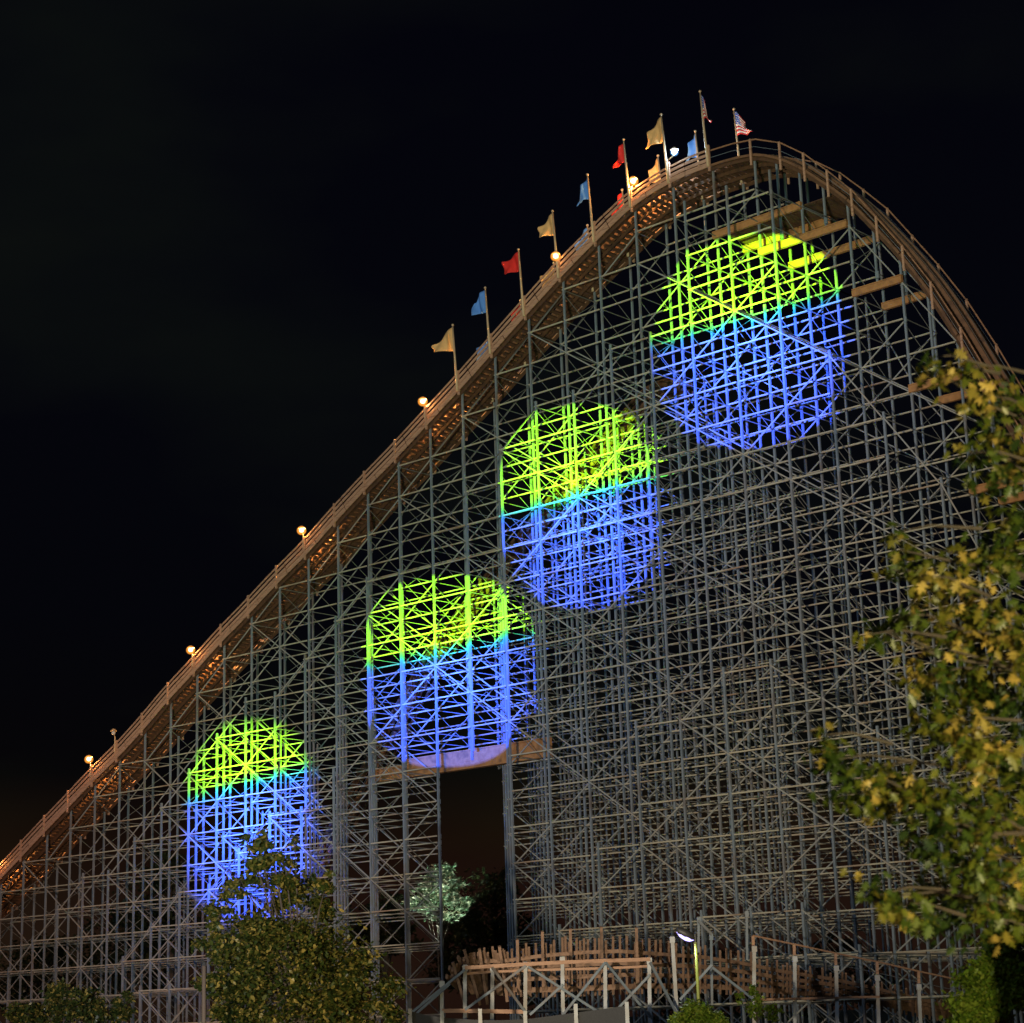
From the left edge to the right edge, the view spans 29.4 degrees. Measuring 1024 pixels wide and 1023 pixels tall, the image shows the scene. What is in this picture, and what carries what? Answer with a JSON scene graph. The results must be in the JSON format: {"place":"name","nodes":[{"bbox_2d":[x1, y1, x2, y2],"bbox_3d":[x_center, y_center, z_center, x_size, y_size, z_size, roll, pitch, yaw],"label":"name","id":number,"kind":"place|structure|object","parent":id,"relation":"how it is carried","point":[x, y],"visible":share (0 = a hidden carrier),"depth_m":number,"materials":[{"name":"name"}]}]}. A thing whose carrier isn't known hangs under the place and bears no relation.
{"place":"outdoors","nodes":[
{"label":"outdoors","id":0,"kind":"place"},
{"bbox_2d":[0,0,1023,1022],"label":"sky","id":1,"kind":"structure","parent":0,"point":[238,238],"materials":[{"name":"black"}]},
{"bbox_2d":[629,1006,1023,1022],"bbox_3d":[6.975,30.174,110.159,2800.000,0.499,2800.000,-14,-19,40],"label":"ground","id":2,"kind":"structure","parent":0,"point":[852,1017],"depth_m":345.29,"materials":[{"name":"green plant"}]},
{"bbox_2d":[0,930,108,1022],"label":"dark tree","id":3,"kind":"object","parent":2,"relation":"on","point":[49,962],"visible":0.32,"depth_m":159.21,"materials":[{"name":"green plant"}]},
{"bbox_2d":[1,977,137,1022],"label":"shrub","id":4,"kind":"object","parent":2,"relation":"on","point":[93,1009],"visible":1,"depth_m":65.77,"materials":[{"name":"green plant"}]},
{"bbox_2d":[69,898,181,1002],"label":"dark tree","id":5,"kind":"object","parent":2,"relation":"on","point":[121,953],"visible":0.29,"depth_m":157.16,"materials":[{"name":"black plant"}]},
{"bbox_2d":[109,836,213,1022],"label":"dark tree","id":6,"kind":"object","parent":2,"relation":"on","point":[155,913],"visible":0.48,"depth_m":149.33,"materials":[{"name":"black plant"}]},
{"bbox_2d":[201,962,206,1022],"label":"utility pole","id":7,"kind":"object","parent":2,"relation":"on","point":[203,1014],"visible":1,"depth_m":57.84,"materials":[{"name":"brown"}]},
{"bbox_2d":[190,828,415,1022],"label":"leafy tree","id":8,"kind":"object","parent":2,"relation":"on","point":[292,946],"visible":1,"depth_m":61.59,"materials":[{"name":"green plant"}]},
{"bbox_2d":[316,904,383,982],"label":"dark tree","id":9,"kind":"object","parent":2,"relation":"on","point":[354,927],"visible":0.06,"depth_m":179.68,"materials":[{"name":"green plant"}]},
{"bbox_2d":[346,891,423,1022],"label":"dark tree","id":10,"kind":"object","parent":2,"relation":"on","point":[391,928],"visible":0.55,"depth_m":174.26,"materials":[{"name":"green plant"}]},
{"bbox_2d":[401,860,475,1011],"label":"pale tree","id":11,"kind":"object","parent":2,"relation":"on","point":[451,895],"visible":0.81,"depth_m":167.77,"materials":[{"name":"green plant"}]},
{"bbox_2d":[416,911,501,1018],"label":"dark tree","id":12,"kind":"object","parent":2,"relation":"on","point":[449,954],"visible":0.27,"depth_m":181.60,"materials":[{"name":"green plant"}]},
{"bbox_2d":[453,867,535,1019],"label":"dark tree","id":13,"kind":"object","parent":2,"relation":"on","point":[495,932],"visible":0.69,"depth_m":175.28,"materials":[{"name":"black plant"}]},
{"bbox_2d":[0,138,1023,1022],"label":"roller coaster","id":14,"kind":"object","parent":2,"relation":"on","point":[78,816],"visible":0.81,"depth_m":120.00,"materials":[{"name":"wood"}]},
{"bbox_2d":[86,755,91,776],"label":"lift lamp","id":15,"kind":"object","parent":14,"relation":"attached to","point":[88,758],"visible":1,"depth_m":147.70,"materials":[{"name":"paint"}]},
{"bbox_2d":[111,729,116,751],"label":"lift lamp","id":16,"kind":"object","parent":14,"relation":"attached to","point":[113,731],"visible":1,"depth_m":146.29,"materials":[{"name":"paint"}]},
{"bbox_2d":[188,646,193,665],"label":"lift lamp","id":17,"kind":"object","parent":14,"relation":"attached to","point":[190,649],"visible":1,"depth_m":141.61,"materials":[{"name":"paint"}]},
{"bbox_2d":[298,526,304,548],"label":"lift lamp","id":18,"kind":"object","parent":14,"relation":"attached to","point":[301,529],"visible":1,"depth_m":135.62,"materials":[{"name":"paint"}]},
{"bbox_2d":[419,397,426,417],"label":"lift lamp","id":19,"kind":"object","parent":14,"relation":"attached to","point":[422,400],"visible":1,"depth_m":129.59,"materials":[{"name":"paint"}]},
{"bbox_2d":[431,324,457,390],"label":"flag","id":20,"kind":"object","parent":14,"relation":"attached to","point":[446,342],"visible":1,"depth_m":129.27,"materials":[{"name":"fabric"}]},
{"bbox_2d":[471,286,490,353],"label":"flag","id":21,"kind":"object","parent":14,"relation":"attached to","point":[480,306],"visible":1,"depth_m":127.68,"materials":[{"name":"fabric"}]},
{"bbox_2d":[476,336,493,401],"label":"flag","id":22,"kind":"object","parent":14,"relation":"attached to","point":[482,358],"visible":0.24,"depth_m":131.85,"materials":[{"name":"paint"}]},
{"bbox_2d":[502,248,524,316],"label":"flag","id":23,"kind":"object","parent":14,"relation":"attached to","point":[512,264],"visible":1,"depth_m":126.38,"materials":[{"name":"fabric"}]},
{"bbox_2d":[538,210,558,278],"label":"flag","id":24,"kind":"object","parent":14,"relation":"attached to","point":[547,228],"visible":1,"depth_m":124.84,"materials":[{"name":"paint"}]},
{"bbox_2d":[552,251,558,267],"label":"lift lamp","id":25,"kind":"object","parent":14,"relation":"attached to","point":[555,254],"visible":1,"depth_m":123.49,"materials":[{"name":"paint"}]},
{"bbox_2d":[574,224,593,291],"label":"flag","id":26,"kind":"object","parent":14,"relation":"attached to","point":[582,238],"visible":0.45,"depth_m":127.30,"materials":[{"name":"fabric"}]},
{"bbox_2d":[577,173,594,242],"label":"flag","id":27,"kind":"object","parent":14,"relation":"attached to","point":[584,190],"visible":1,"depth_m":123.06,"materials":[{"name":"fabric"}]},
{"bbox_2d":[611,189,628,256],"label":"flag","id":28,"kind":"object","parent":14,"relation":"attached to","point":[620,195],"visible":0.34,"depth_m":125.68,"materials":[{"name":"fabric"}]},
{"bbox_2d":[613,138,630,207],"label":"flag","id":29,"kind":"object","parent":14,"relation":"attached to","point":[621,154],"visible":1,"depth_m":121.46,"materials":[{"name":"fabric"}]},
{"bbox_2d":[629,176,636,190],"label":"lift lamp","id":30,"kind":"object","parent":14,"relation":"attached to","point":[632,179],"visible":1,"depth_m":120.12,"materials":[{"name":"glass"}]},
{"bbox_2d":[647,154,665,222],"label":"flag","id":31,"kind":"object","parent":14,"relation":"attached to","point":[654,169],"visible":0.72,"depth_m":124.15,"materials":[{"name":"paint"}]},
{"bbox_2d":[646,113,669,183],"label":"flag","id":32,"kind":"object","parent":14,"relation":"attached to","point":[655,134],"visible":1,"depth_m":119.91,"materials":[{"name":"paint"}]},
{"bbox_2d":[666,147,677,161],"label":"lift lamp","id":33,"kind":"object","parent":14,"relation":"attached to","point":[674,150],"visible":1,"depth_m":118.44,"materials":[{"name":"glass"}]},
{"bbox_2d":[686,130,702,199],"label":"flag","id":34,"kind":"object","parent":14,"relation":"attached to","point":[692,147],"visible":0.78,"depth_m":122.29,"materials":[{"name":"fabric"}]},
{"bbox_2d":[699,90,711,166],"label":"flag","id":35,"kind":"object","parent":14,"relation":"attached to","point":[703,110],"visible":1,"depth_m":117.56,"materials":[{"name":"paint"}]},
{"bbox_2d":[733,108,750,183],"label":"flag","id":36,"kind":"object","parent":14,"relation":"attached to","point":[740,125],"visible":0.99,"depth_m":120.03,"materials":[{"name":"fabric"}]},
{"bbox_2d":[408,1002,628,1022],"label":"fence","id":37,"kind":"object","parent":2,"relation":"on","point":[615,1015],"visible":1,"depth_m":71.93,"materials":[{"name":"white paint"}]},
{"bbox_2d":[508,915,596,1015],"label":"dark tree","id":38,"kind":"object","parent":2,"relation":"on","point":[533,985],"visible":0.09,"depth_m":189.37,"materials":[{"name":"green plant"}]},
{"bbox_2d":[412,910,960,1022],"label":"banked track turn","id":39,"kind":"object","parent":2,"relation":"on","point":[478,977],"visible":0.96,"depth_m":82.97,"materials":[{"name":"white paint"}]},
{"bbox_2d":[675,927,700,1006],"bbox_3d":[5.602,14.967,59.780,0.536,4.409,1.129,-11,-17,32],"label":"street lamp","id":40,"kind":"object","parent":2,"relation":"on","point":[685,934],"visible":0.96,"depth_m":59.91,"materials":[{"name":"metal"}]},
{"bbox_2d":[628,943,765,1022],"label":"dark tree","id":41,"kind":"object","parent":2,"relation":"on","point":[702,996],"visible":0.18,"depth_m":189.43,"materials":[{"name":"green plant"}]},
{"bbox_2d":[667,995,730,1022],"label":"lime bush","id":42,"kind":"object","parent":2,"relation":"on","point":[693,1011],"visible":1,"depth_m":56.80,"materials":[{"name":"green plant"}]},
{"bbox_2d":[734,982,784,1022],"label":"sapling","id":43,"kind":"object","parent":2,"relation":"on","point":[756,1006],"visible":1,"depth_m":73.90,"materials":[{"name":"green plant"}]},
{"bbox_2d":[757,932,902,1022],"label":"dark tree","id":44,"kind":"object","parent":2,"relation":"on","point":[851,972],"visible":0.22,"depth_m":184.69,"materials":[{"name":"green plant"}]},
{"bbox_2d":[802,347,1023,956],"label":"oak tree","id":45,"kind":"object","parent":2,"relation":"on","point":[979,753],"visible":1,"depth_m":16.63,"materials":[{"name":"green plant"}]},
{"bbox_2d":[931,914,1023,1022],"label":"green tree","id":46,"kind":"object","parent":2,"relation":"on","point":[994,985],"visible":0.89,"depth_m":29.73,"materials":[{"name":"green plant"}]}
]}

